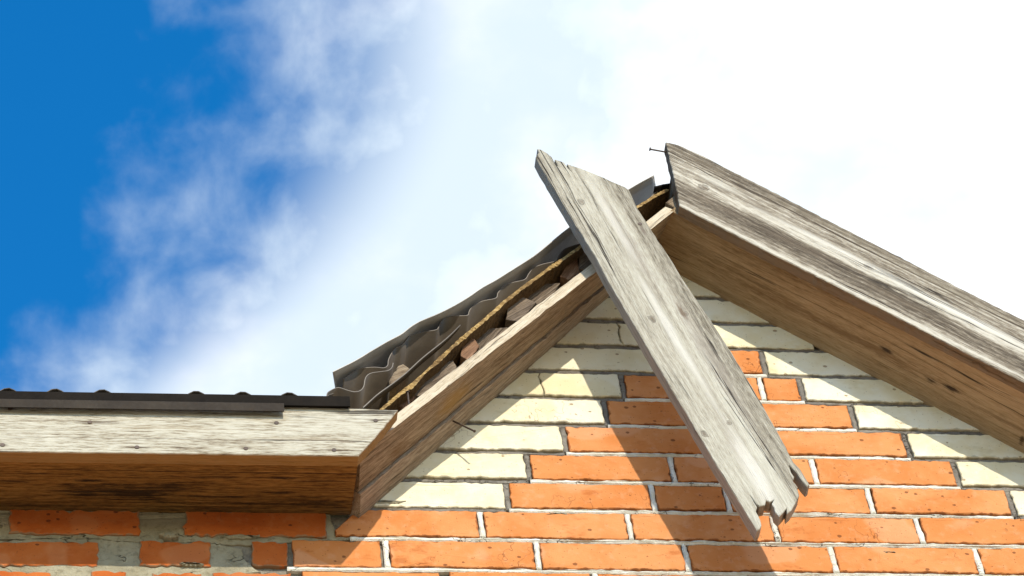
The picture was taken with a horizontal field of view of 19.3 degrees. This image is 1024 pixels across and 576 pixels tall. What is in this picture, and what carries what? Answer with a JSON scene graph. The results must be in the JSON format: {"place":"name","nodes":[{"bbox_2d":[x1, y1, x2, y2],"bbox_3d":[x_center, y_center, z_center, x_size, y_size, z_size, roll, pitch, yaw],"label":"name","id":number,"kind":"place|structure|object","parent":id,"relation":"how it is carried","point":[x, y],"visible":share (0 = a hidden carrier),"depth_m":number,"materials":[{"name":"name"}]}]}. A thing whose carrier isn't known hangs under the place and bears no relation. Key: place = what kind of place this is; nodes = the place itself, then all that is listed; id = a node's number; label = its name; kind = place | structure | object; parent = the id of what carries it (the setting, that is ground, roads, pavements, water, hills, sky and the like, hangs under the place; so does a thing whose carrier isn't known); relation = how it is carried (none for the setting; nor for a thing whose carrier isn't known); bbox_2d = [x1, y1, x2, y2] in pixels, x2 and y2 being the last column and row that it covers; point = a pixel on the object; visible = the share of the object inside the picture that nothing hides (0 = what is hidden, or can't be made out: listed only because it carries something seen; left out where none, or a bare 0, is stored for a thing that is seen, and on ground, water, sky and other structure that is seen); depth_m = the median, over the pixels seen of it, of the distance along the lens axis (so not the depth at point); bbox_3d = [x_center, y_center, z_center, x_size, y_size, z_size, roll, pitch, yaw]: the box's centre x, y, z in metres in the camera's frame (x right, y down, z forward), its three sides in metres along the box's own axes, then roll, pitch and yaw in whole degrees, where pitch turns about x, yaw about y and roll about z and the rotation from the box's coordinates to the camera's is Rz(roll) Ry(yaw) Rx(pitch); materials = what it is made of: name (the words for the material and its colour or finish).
{"place":"outdoors","nodes":[
{"label":"outdoors","id":0,"kind":"place"},
{"bbox_2d":[0,0,1023,395],"label":"sky","id":1,"kind":"structure","parent":0,"point":[253,197],"materials":[{"name":"blue"}]},
{"label":"ground","id":2,"kind":"structure","parent":0,"visible":0},
{"bbox_2d":[0,143,1023,575],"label":"brick house","id":3,"kind":"structure","parent":2,"relation":"on","point":[526,421],"depth_m":5.35,"materials":[{"name":"orange brick"}]},
{"bbox_2d":[387,364,408,402],"bbox_3d":[-0.209,0.201,5.405,0.058,0.043,0.120,-19,-45,-31],"label":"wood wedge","id":4,"kind":"object","parent":3,"relation":"attached to","point":[397,374],"visible":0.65,"depth_m":5.37,"materials":[{"name":"beige wood"}]},
{"bbox_2d":[363,325,460,408],"bbox_3d":[-0.178,0.142,5.378,0.192,0.249,0.021,1,-52,-8],"label":"metal strip","id":5,"kind":"object","parent":3,"relation":"on","point":[385,391],"visible":0.96,"depth_m":5.36,"materials":[{"name":"brown metal"}]},
{"bbox_2d":[534,149,808,540],"bbox_3d":[0.286,0.081,5.461,0.146,1.116,0.056,-8,-50,-19],"label":"loose board","id":6,"kind":"object","parent":3,"relation":"hanging from","point":[708,389],"visible":1,"depth_m":5.39,"materials":[{"name":"grey wood"}]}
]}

